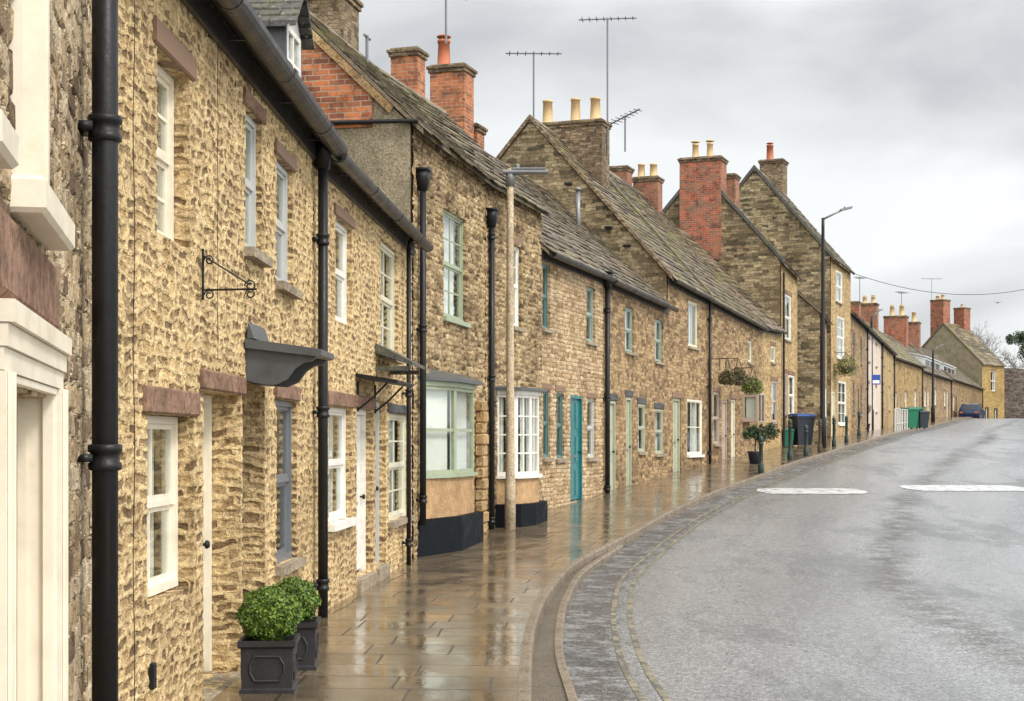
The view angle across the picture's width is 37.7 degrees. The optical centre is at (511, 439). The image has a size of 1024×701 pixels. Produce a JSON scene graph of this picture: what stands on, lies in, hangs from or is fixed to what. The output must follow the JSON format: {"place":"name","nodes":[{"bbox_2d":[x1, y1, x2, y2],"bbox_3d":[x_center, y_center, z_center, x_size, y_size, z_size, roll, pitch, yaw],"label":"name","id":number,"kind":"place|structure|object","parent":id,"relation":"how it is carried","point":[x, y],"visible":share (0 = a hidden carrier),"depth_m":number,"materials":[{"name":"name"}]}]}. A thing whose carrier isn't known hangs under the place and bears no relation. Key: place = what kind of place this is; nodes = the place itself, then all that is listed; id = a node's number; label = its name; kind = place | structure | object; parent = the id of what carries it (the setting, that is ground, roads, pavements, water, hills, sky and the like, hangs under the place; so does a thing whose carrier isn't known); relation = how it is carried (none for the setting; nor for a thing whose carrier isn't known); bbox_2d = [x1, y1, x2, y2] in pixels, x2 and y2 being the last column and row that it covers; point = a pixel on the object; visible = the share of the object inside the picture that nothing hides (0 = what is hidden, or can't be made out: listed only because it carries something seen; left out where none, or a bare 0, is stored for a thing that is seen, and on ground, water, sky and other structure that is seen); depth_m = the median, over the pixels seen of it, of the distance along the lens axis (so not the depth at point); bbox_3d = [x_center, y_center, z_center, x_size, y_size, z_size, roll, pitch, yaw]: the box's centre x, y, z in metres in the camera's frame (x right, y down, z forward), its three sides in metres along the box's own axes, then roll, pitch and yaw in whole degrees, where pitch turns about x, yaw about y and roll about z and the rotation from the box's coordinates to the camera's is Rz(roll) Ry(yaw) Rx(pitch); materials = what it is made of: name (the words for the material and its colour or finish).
{"place":"outdoors","nodes":[
{"label":"outdoors","id":0,"kind":"place"},
{"bbox_2d":[202,417,962,700],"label":"pavement","id":1,"kind":"structure","parent":0,"point":[451,626],"depth_m":14.46,"materials":[{"name":"stone"}]},
{"bbox_2d":[235,585,304,693],"bbox_3d":[-1.543,1.261,9.552,0.447,0.678,0.448,0,0,-3],"label":"potted boxwood","id":2,"kind":"object","parent":1,"relation":"on","point":[269,618],"visible":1,"depth_m":9.39,"materials":[{"name":"plant"}]},
{"bbox_2d":[276,576,321,670],"bbox_3d":[-1.535,1.277,10.506,0.409,0.647,0.406,0,0,-3],"label":"potted boxwood","id":3,"kind":"object","parent":1,"relation":"on","point":[308,599],"visible":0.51,"depth_m":10.36,"materials":[{"name":"plant"}]},
{"bbox_2d":[503,164,547,528],"bbox_3d":[0.220,-1.474,24.498,0.740,6.070,0.176,0,0,0],"label":"street lamp","id":4,"kind":"object","parent":1,"relation":"on","point":[510,480],"visible":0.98,"depth_m":24.45,"materials":[{"name":"concrete"}]},
{"bbox_2d":[741,423,779,463],"bbox_3d":[7.104,0.089,42.686,1.015,1.182,0.926,0,0,-42],"label":"potted shrub","id":5,"kind":"object","parent":1,"relation":"on","point":[753,432],"visible":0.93,"depth_m":42.60,"materials":[{"name":"green plant"}]},
{"bbox_2d":[758,436,763,472],"bbox_3d":[6.507,0.477,39.200,0.165,1.180,0.165,0,0,0],"label":"bollard","id":6,"kind":"object","parent":1,"relation":"on","point":[760,464],"visible":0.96,"depth_m":39.15,"materials":[{"name":"metal"}]},
{"bbox_2d":[787,419,792,459],"bbox_3d":[8.247,0.088,44.500,0.165,1.430,0.165,0,0,0],"label":"bollard","id":7,"kind":"object","parent":1,"relation":"on","point":[789,454],"visible":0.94,"depth_m":44.45,"materials":[{"name":"metal"}]},
{"bbox_2d":[785,428,794,445],"bbox_3d":[9.660,-0.079,52.524,0.397,0.657,0.516,0,0,0],"label":"wheelie bin","id":8,"kind":"object","parent":1,"relation":"on","point":[786,436],"visible":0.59,"depth_m":52.32,"materials":[{"name":"green plastic"}]},
{"bbox_2d":[787,413,815,444],"bbox_3d":[10.161,-0.347,52.642,0.717,1.187,0.932,0,0,-11],"label":"wheelie bin","id":9,"kind":"object","parent":1,"relation":"on","point":[800,421],"visible":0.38,"depth_m":52.29,"materials":[{"name":"plastic"}]},
{"bbox_2d":[803,425,808,455],"bbox_3d":[9.212,0.110,47.000,0.165,1.180,0.165,0,0,0],"label":"bollard","id":10,"kind":"object","parent":1,"relation":"on","point":[805,451],"visible":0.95,"depth_m":46.95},
{"bbox_2d":[817,419,822,451],"bbox_3d":[10.123,-0.049,49.300,0.165,1.310,0.165,0,0,0],"label":"bollard","id":11,"kind":"object","parent":1,"relation":"on","point":[819,447],"visible":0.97,"depth_m":49.25,"materials":[{"name":"black metal"}]},
{"bbox_2d":[832,417,835,446],"bbox_3d":[11.334,-0.187,52.800,0.165,1.250,0.165,0,0,0],"label":"bollard","id":12,"kind":"object","parent":1,"relation":"on","point":[833,432],"visible":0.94,"depth_m":52.75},
{"bbox_2d":[820,206,852,447],"bbox_3d":[11.221,-3.814,52.000,1.120,8.571,0.228,0,0,0],"label":"street lamp","id":13,"kind":"object","parent":1,"relation":"on","point":[823,417],"visible":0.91,"depth_m":51.94,"materials":[{"name":"black metal"}]},
{"bbox_2d":[844,416,848,442],"bbox_3d":[12.711,-0.315,57.000,0.165,1.230,0.165,0,0,0],"label":"bollard","id":14,"kind":"object","parent":1,"relation":"on","point":[846,438],"visible":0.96,"depth_m":56.95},
{"bbox_2d":[857,411,860,435],"bbox_3d":[14.343,-0.585,62.000,0.165,1.230,0.165,0,0,0],"label":"bollard","id":15,"kind":"object","parent":1,"relation":"on","point":[858,430],"visible":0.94,"depth_m":61.95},
{"bbox_2d":[870,309,882,429],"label":"street lamp","id":16,"kind":"object","parent":1,"relation":"on","point":[871,322],"visible":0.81,"depth_m":75.94,"materials":[{"name":"black metal"}]},
{"bbox_2d":[894,408,909,430],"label":"guard railing","id":17,"kind":"object","parent":1,"relation":"on","point":[899,423],"visible":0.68,"depth_m":77.25,"materials":[{"name":"metal"}]},
{"bbox_2d":[901,407,919,428],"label":"wheelie bin","id":18,"kind":"object","parent":1,"relation":"on","point":[912,417],"visible":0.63,"depth_m":84.18,"materials":[{"name":"green plastic"}]},
{"bbox_2d":[931,344,943,421],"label":"street lamp","id":19,"kind":"object","parent":1,"relation":"on","point":[932,413],"visible":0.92,"depth_m":103.93,"materials":[{"name":"black metal"}]},
{"bbox_2d":[958,404,984,417],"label":"parked car","id":20,"kind":"object","parent":1,"relation":"on","point":[972,410],"visible":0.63,"depth_m":124.88,"materials":[{"name":"blue paint"}]},
{"bbox_2d":[359,0,1023,368],"label":"sky","id":21,"kind":"structure","parent":0,"point":[908,115],"materials":[{"name":"grey"}]},
{"bbox_2d":[563,418,1023,700],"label":"road","id":22,"kind":"structure","parent":0,"point":[886,587],"depth_m":18.15,"materials":[{"name":"asphalt"}]},
{"bbox_2d":[532,535,640,700],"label":"kerb channel","id":23,"kind":"object","parent":22,"relation":"on","point":[547,684],"visible":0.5,"depth_m":11.68,"materials":[{"name":"stone"}]},
{"bbox_2d":[555,544,623,700],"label":"kerb","id":24,"kind":"structure","parent":22,"relation":"on","point":[580,576],"depth_m":14.73,"materials":[{"name":"stone"}]},
{"bbox_2d":[518,417,972,700],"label":"kerb","id":25,"kind":"structure","parent":22,"relation":"on","point":[553,586],"depth_m":21.50,"materials":[{"name":"stone"}]},
{"bbox_2d":[916,411,929,428],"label":"wheelie bin","id":26,"kind":"object","parent":25,"relation":"on","point":[923,419],"visible":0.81,"depth_m":86.72,"materials":[{"name":"plastic"}]},
{"bbox_2d":[611,441,886,700],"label":"yellow line","id":27,"kind":"object","parent":22,"relation":"on","point":[629,677],"visible":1,"depth_m":15.49,"materials":[{"name":"paint"}]},
{"bbox_2d":[627,441,891,700],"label":"yellow line","id":28,"kind":"object","parent":22,"relation":"on","point":[652,678],"visible":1,"depth_m":15.44,"materials":[{"name":"paint"}]},
{"bbox_2d":[757,488,867,493],"bbox_3d":[6.869,1.168,34.400,2.500,0.068,1.800,0,0,0],"label":"road marking","id":29,"kind":"object","parent":22,"relation":"on","point":[810,490],"visible":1,"depth_m":34.20,"materials":[{"name":"white paint"}]},
{"bbox_2d":[900,485,1023,490],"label":"road marking","id":30,"kind":"object","parent":22,"relation":"on","point":[964,487],"visible":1,"depth_m":35.54,"materials":[{"name":"white paint"}]},
{"bbox_3d":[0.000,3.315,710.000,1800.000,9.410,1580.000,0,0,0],"label":"ground","id":31,"kind":"structure","parent":0,"visible":0},
{"bbox_2d":[0,0,121,700],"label":"stone house","id":32,"kind":"structure","parent":31,"relation":"on","point":[60,141],"depth_m":4.74,"materials":[{"name":"stone"},{"name":"slate"},{"name":"cream paint"}]},
{"bbox_2d":[9,0,74,250],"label":"window","id":33,"kind":"structure","parent":32,"relation":"in","point":[34,203],"depth_m":4.47,"materials":[{"name":"beige paint"}]},
{"bbox_2d":[118,0,347,700],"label":"stone cottage","id":34,"kind":"structure","parent":31,"relation":"on","point":[220,357],"depth_m":9.43,"materials":[{"name":"stone"},{"name":"dark slate"},{"name":"cream paint"}]},
{"bbox_2d":[141,385,200,596],"bbox_3d":[-2.024,0.287,8.389,0.287,1.146,1.207,0,0,1],"label":"window","id":35,"kind":"structure","parent":34,"relation":"in","point":[155,400],"depth_m":8.78,"materials":[{"name":"beige paint"}]},
{"bbox_2d":[152,15,196,240],"bbox_3d":[-1.978,-1.693,8.439,0.198,1.145,0.904,0,0,1],"label":"window","id":36,"kind":"structure","parent":34,"relation":"in","point":[162,36],"depth_m":8.73,"materials":[{"name":"beige paint"}]},
{"bbox_2d":[202,531,209,617],"bbox_3d":[-2.108,0.653,9.719,0.103,1.788,0.983,0,0,1],"label":"door","id":37,"kind":"structure","parent":34,"relation":"in","point":[207,544],"depth_m":10.12,"materials":[{"name":"beige paint"}]},
{"bbox_2d":[243,86,272,267],"bbox_3d":[-1.874,-1.859,10.732,0.200,1.171,0.767,0,0,1],"label":"window","id":38,"kind":"structure","parent":34,"relation":"in","point":[252,253],"depth_m":10.95,"materials":[{"name":"grey paint"}]},
{"bbox_2d":[274,138,302,299],"bbox_3d":[-1.845,-1.747,12.005,0.200,1.168,0.914,0,0,1],"label":"window","id":39,"kind":"structure","parent":34,"relation":"in","point":[282,285],"depth_m":12.30,"materials":[{"name":"grey paint"}]},
{"bbox_2d":[274,386,305,575],"bbox_3d":[-1.842,0.300,12.104,0.200,1.496,1.112,0,0,1],"label":"window","id":40,"kind":"structure","parent":34,"relation":"in","point":[292,393],"depth_m":12.50,"materials":[{"name":"grey paint"}]},
{"bbox_2d":[154,0,433,614],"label":"stone cottage","id":41,"kind":"structure","parent":31,"relation":"on","point":[370,385],"depth_m":16.11,"materials":[{"name":"beige stone"}]},
{"bbox_2d":[313,390,359,531],"bbox_3d":[-1.771,0.197,14.820,0.303,1.337,1.420,0,0,4],"label":"window","id":42,"kind":"structure","parent":41,"relation":"in","point":[339,399],"depth_m":15.35,"materials":[{"name":"white paint"}]},
{"bbox_2d":[333,202,354,324],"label":"window","id":43,"kind":"structure","parent":41,"relation":"in","point":[341,273],"depth_m":15.37,"materials":[{"name":"white paint"}]},
{"bbox_2d":[356,415,364,569],"bbox_3d":[-1.708,0.578,16.257,0.103,1.698,0.913,0,0,4],"label":"door","id":44,"kind":"structure","parent":41,"relation":"in","point":[358,423],"depth_m":16.57,"materials":[{"name":"white paint"}]},
{"bbox_2d":[379,242,403,363],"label":"window","id":45,"kind":"structure","parent":41,"relation":"in","point":[388,302],"depth_m":18.62,"materials":[{"name":"beige paint"}]},
{"bbox_2d":[387,403,414,527],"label":"window","id":46,"kind":"structure","parent":41,"relation":"in","point":[392,408],"depth_m":19.24,"materials":[{"name":"beige paint"}]},
{"bbox_2d":[151,0,498,558],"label":"tall stone house","id":47,"kind":"structure","parent":31,"relation":"on","point":[426,176],"depth_m":21.07,"materials":[{"name":"beige stone"}]},
{"bbox_2d":[418,379,477,478],"bbox_3d":[-0.906,-0.145,21.528,0.383,1.348,2.706,0,0,12],"label":"bay window","id":48,"kind":"structure","parent":47,"relation":"in","point":[436,391],"depth_m":21.30,"materials":[{"name":"green paint"}]},
{"bbox_2d":[442,210,470,327],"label":"window","id":49,"kind":"structure","parent":47,"relation":"in","point":[449,267],"depth_m":22.64,"materials":[{"name":"green paint"}]},
{"bbox_2d":[362,65,553,529],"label":"tall stone house","id":50,"kind":"structure","parent":31,"relation":"on","point":[531,504],"depth_m":25.56,"materials":[{"name":"brown stone"}]},
{"bbox_2d":[496,390,542,478],"bbox_3d":[0.203,-0.093,25.598,0.496,1.465,1.855,0,0,16],"label":"bay window","id":51,"kind":"structure","parent":50,"relation":"in","point":[529,400],"depth_m":25.22,"materials":[{"name":"white paint"}]},
{"bbox_2d":[514,236,525,332],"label":"window","id":52,"kind":"structure","parent":50,"relation":"in","point":[519,240],"depth_m":26.19,"materials":[{"name":"white paint"}]},
{"bbox_2d":[386,0,617,509],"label":"stone cottage","id":53,"kind":"structure","parent":31,"relation":"on","point":[574,361],"depth_m":30.01,"materials":[{"name":"beige stone"}]},
{"bbox_2d":[542,264,553,333],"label":"window","id":54,"kind":"structure","parent":53,"relation":"in","point":[545,329],"depth_m":28.04,"materials":[{"name":"teal paint"}]},
{"bbox_2d":[542,383,553,461],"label":"window","id":55,"kind":"structure","parent":53,"relation":"in","point":[545,397],"depth_m":28.02,"materials":[{"name":"teal paint"}]},
{"bbox_2d":[555,386,567,462],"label":"window","id":56,"kind":"structure","parent":53,"relation":"in","point":[559,403],"depth_m":28.96,"materials":[{"name":"teal paint"}]},
{"bbox_2d":[571,399,581,499],"bbox_3d":[1.247,0.184,29.875,0.103,2.006,0.792,0,0,18],"label":"door","id":57,"kind":"structure","parent":53,"relation":"in","point":[575,452],"depth_m":29.91,"materials":[{"name":"teal paint"}]},
{"bbox_2d":[586,287,598,346],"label":"window","id":58,"kind":"structure","parent":53,"relation":"in","point":[589,314],"depth_m":31.28,"materials":[{"name":"grey paint"}]},
{"bbox_2d":[586,392,599,460],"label":"window","id":59,"kind":"structure","parent":53,"relation":"in","point":[588,395],"depth_m":31.35,"materials":[{"name":"grey paint"}]},
{"bbox_2d":[490,156,678,489],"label":"stone cottage","id":60,"kind":"structure","parent":31,"relation":"on","point":[638,374],"depth_m":35.31,"materials":[{"name":"brown stone"}]},
{"bbox_2d":[610,404,614,489],"bbox_3d":[2.100,0.198,32.627,0.103,1.983,0.878,0,0,18],"label":"door","id":61,"kind":"structure","parent":60,"relation":"in","point":[611,405],"depth_m":32.89,"materials":[{"name":"green paint"}]},
{"bbox_2d":[626,400,630,485],"bbox_3d":[2.628,0.095,34.320,0.103,2.012,0.480,0,0,18],"label":"door","id":62,"kind":"structure","parent":60,"relation":"in","point":[627,401],"depth_m":34.37,"materials":[{"name":"green paint"}]},
{"bbox_2d":[624,307,637,355],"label":"window","id":63,"kind":"structure","parent":60,"relation":"in","point":[628,351],"depth_m":34.74,"materials":[{"name":"grey paint"}]},
{"bbox_2d":[637,397,647,454],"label":"window","id":64,"kind":"structure","parent":60,"relation":"in","point":[640,401],"depth_m":35.86,"materials":[{"name":"green paint"}]},
{"bbox_2d":[654,319,665,365],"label":"window","id":65,"kind":"structure","parent":60,"relation":"in","point":[657,361],"depth_m":37.88,"materials":[{"name":"grey paint"}]},
{"bbox_2d":[654,402,665,456],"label":"window","id":66,"kind":"structure","parent":60,"relation":"in","point":[657,406],"depth_m":37.85,"materials":[{"name":"green paint"}]},
{"bbox_2d":[496,16,717,473],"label":"stone cottage","id":67,"kind":"structure","parent":31,"relation":"on","point":[571,154],"depth_m":39.93,"materials":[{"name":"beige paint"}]},
{"bbox_2d":[673,401,678,471],"bbox_3d":[4.275,-0.064,39.406,0.103,1.928,0.716,0,0,21],"label":"door","id":68,"kind":"structure","parent":67,"relation":"in","point":[675,439],"depth_m":39.49,"materials":[{"name":"green paint"}]},
{"bbox_2d":[687,301,700,350],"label":"window","id":69,"kind":"structure","parent":67,"relation":"in","point":[694,347],"depth_m":41.35,"materials":[{"name":"beige paint"}]},
{"bbox_2d":[686,399,704,457],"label":"window","id":70,"kind":"structure","parent":67,"relation":"in","point":[690,454],"depth_m":41.63,"materials":[{"name":"beige paint"}]},
{"bbox_2d":[610,163,769,463],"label":"stone cottage","id":71,"kind":"structure","parent":31,"relation":"on","point":[736,326],"depth_m":46.66,"materials":[{"name":"brown stone"}]},
{"bbox_2d":[713,386,721,445],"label":"window","id":72,"kind":"structure","parent":71,"relation":"in","point":[715,389],"depth_m":43.94,"materials":[{"name":"pink paint"}]},
{"bbox_2d":[712,358,735,384],"bbox_3d":[5.973,-1.933,42.493,0.786,0.771,0.533,0,0,0],"label":"hanging basket","id":73,"kind":"object","parent":71,"relation":"hanging from","point":[727,377],"visible":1,"depth_m":42.41,"materials":[{"name":"green plant"}]},
{"bbox_2d":[722,403,726,458],"bbox_3d":[6.299,-0.180,44.779,0.103,1.879,0.690,0,0,21],"label":"door","id":74,"kind":"structure","parent":71,"relation":"in","point":[723,404],"depth_m":44.87,"materials":[{"name":"pink paint"}]},
{"bbox_2d":[731,401,734,456],"bbox_3d":[6.709,-0.231,45.891,0.103,1.899,0.588,0,0,21],"label":"door","id":75,"kind":"structure","parent":71,"relation":"in","point":[732,434],"depth_m":46.04,"materials":[{"name":"beige paint"}]},
{"bbox_2d":[719,358,749,385],"bbox_3d":[6.537,-1.967,43.650,0.665,0.851,0.767,0,0,-31],"label":"hanging basket","id":76,"kind":"object","parent":71,"relation":"hanging from","point":[741,379],"visible":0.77,"depth_m":43.49,"materials":[{"name":"green plant"}]},
{"bbox_2d":[734,367,763,394],"bbox_3d":[7.159,-1.759,44.994,0.786,0.846,0.681,0,0,-17],"label":"hanging basket","id":77,"kind":"object","parent":71,"relation":"hanging from","point":[753,385],"visible":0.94,"depth_m":44.87,"materials":[{"name":"green plant"}]},
{"bbox_2d":[748,340,754,364],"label":"window","id":78,"kind":"structure","parent":71,"relation":"in","point":[749,342],"depth_m":48.43,"materials":[{"name":"beige paint"}]},
{"bbox_2d":[742,393,764,421],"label":"box window","id":79,"kind":"structure","parent":71,"relation":"in","point":[752,401],"depth_m":47.06,"materials":[{"name":"pink paint"}]},
{"bbox_2d":[677,228,787,449],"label":"stone cottage","id":80,"kind":"structure","parent":31,"relation":"on","point":[771,369],"depth_m":51.43,"materials":[{"name":"beige paint"}]},
{"bbox_2d":[770,341,776,364],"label":"window","id":81,"kind":"structure","parent":80,"relation":"in","point":[772,344],"depth_m":51.40,"materials":[{"name":"beige paint"}]},
{"bbox_2d":[771,376,778,423],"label":"window","id":82,"kind":"structure","parent":80,"relation":"in","point":[773,379],"depth_m":51.69,"materials":[{"name":"pink paint"}]},
{"bbox_2d":[662,139,803,446],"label":"stone house","id":83,"kind":"structure","parent":31,"relation":"on","point":[703,210],"depth_m":52.94,"materials":[{"name":"brown stone"}]},
{"bbox_2d":[785,369,788,415],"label":"window","id":84,"kind":"structure","parent":83,"relation":"in","point":[786,414],"depth_m":53.15,"materials":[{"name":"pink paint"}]},
{"bbox_2d":[785,290,792,342],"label":"window","id":85,"kind":"structure","parent":83,"relation":"in","point":[788,294],"depth_m":53.91,"materials":[{"name":"white paint"}]},
{"bbox_2d":[788,370,794,413],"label":"window","id":86,"kind":"structure","parent":83,"relation":"in","point":[791,374],"depth_m":54.36,"materials":[{"name":"white paint"}]},
{"bbox_2d":[739,142,856,437],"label":"three storey house","id":87,"kind":"structure","parent":31,"relation":"on","point":[782,224],"depth_m":60.96,"materials":[{"name":"brown stone"}]},
{"bbox_2d":[836,270,843,304],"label":"window","id":88,"kind":"structure","parent":87,"relation":"in","point":[838,287],"depth_m":61.94,"materials":[{"name":"white paint"}]},
{"bbox_2d":[837,316,843,358],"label":"window","id":89,"kind":"structure","parent":87,"relation":"in","point":[839,337],"depth_m":62.26,"materials":[{"name":"white paint"}]},
{"bbox_2d":[838,381,845,425],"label":"window","id":90,"kind":"structure","parent":87,"relation":"in","point":[840,423],"depth_m":62.63,"materials":[{"name":"white paint"}]},
{"bbox_2d":[834,352,858,376],"bbox_3d":[13.474,-3.040,60.499,1.035,1.012,1.056,0,0,0],"label":"hanging basket","id":91,"kind":"object","parent":87,"relation":"hanging from","point":[845,369],"visible":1,"depth_m":60.33,"materials":[{"name":"green plant"}]},
{"bbox_2d":[797,290,833,443],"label":"stone cottage","id":92,"kind":"structure","parent":31,"relation":"on","point":[808,357],"depth_m":55.73,"materials":[{"name":"brown stone"}]},
{"bbox_2d":[850,310,871,433],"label":"stone cottage","id":93,"kind":"structure","parent":31,"relation":"on","point":[860,356],"depth_m":68.52,"materials":[{"name":"beige stone"}]},
{"bbox_2d":[866,327,885,429],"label":"stone cottage","id":94,"kind":"structure","parent":31,"relation":"on","point":[878,358],"depth_m":79.40,"materials":[{"name":"white paint"}]},
{"bbox_2d":[871,375,879,384],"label":"street sign","id":95,"kind":"object","parent":94,"relation":"attached to","point":[875,379],"visible":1,"depth_m":75.78,"materials":[{"name":"metal"}]},
{"bbox_2d":[851,277,926,426],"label":"stone cottage","id":96,"kind":"structure","parent":31,"relation":"on","point":[908,380],"depth_m":101.66,"materials":[{"name":"beige stone"}]},
{"bbox_2d":[882,342,897,428],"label":"stone cottage","id":97,"kind":"structure","parent":31,"relation":"on","point":[889,352],"depth_m":89.22,"materials":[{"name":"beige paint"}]},
{"bbox_2d":[881,291,954,418],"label":"stone cottage","id":98,"kind":"structure","parent":31,"relation":"on","point":[895,329],"depth_m":118.14,"materials":[{"name":"beige paint"}]},
{"bbox_2d":[908,312,984,416],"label":"stone cottage","id":99,"kind":"structure","parent":31,"relation":"on","point":[966,389],"depth_m":129.61,"materials":[{"name":"brown stone"}]},
{"bbox_2d":[921,278,1005,417],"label":"stone house","id":100,"kind":"structure","parent":31,"relation":"on","point":[966,350],"depth_m":151.60,"materials":[{"name":"beige stone"}]},
{"bbox_2d":[991,369,995,391],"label":"window","id":101,"kind":"structure","parent":100,"relation":"in","point":[993,371],"depth_m":150.78,"materials":[{"name":"white paint"}]},
{"bbox_2d":[972,322,1013,366],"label":"bare tree","id":102,"kind":"object","parent":31,"relation":"on","point":[987,343],"visible":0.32,"depth_m":163.69,"materials":[{"name":"plant"}]},
{"bbox_2d":[996,347,1022,367],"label":"bare tree","id":103,"kind":"object","parent":31,"relation":"on","point":[1013,362],"visible":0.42,"depth_m":169.57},
{"bbox_2d":[1004,368,1023,417],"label":"field wall","id":104,"kind":"structure","parent":31,"relation":"on","point":[1013,392],"depth_m":152.23,"materials":[{"name":"stone"}]},
{"bbox_2d":[1004,330,1023,361],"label":"evergreen shrub","id":105,"kind":"object","parent":31,"relation":"on","point":[1017,338],"visible":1,"depth_m":137.51,"materials":[{"name":"green plant"}]},
{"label":"opposite pavement","id":106,"kind":"structure","parent":0,"visible":0},
{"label":"utility pole","id":107,"kind":"object","parent":106,"relation":"on","visible":0},
{"bbox_2d":[854,273,1023,294],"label":"overhead cable","id":108,"kind":"object","parent":107,"relation":"attached to","point":[940,293],"visible":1,"depth_m":67.07,"materials":[{"name":"rubber"}]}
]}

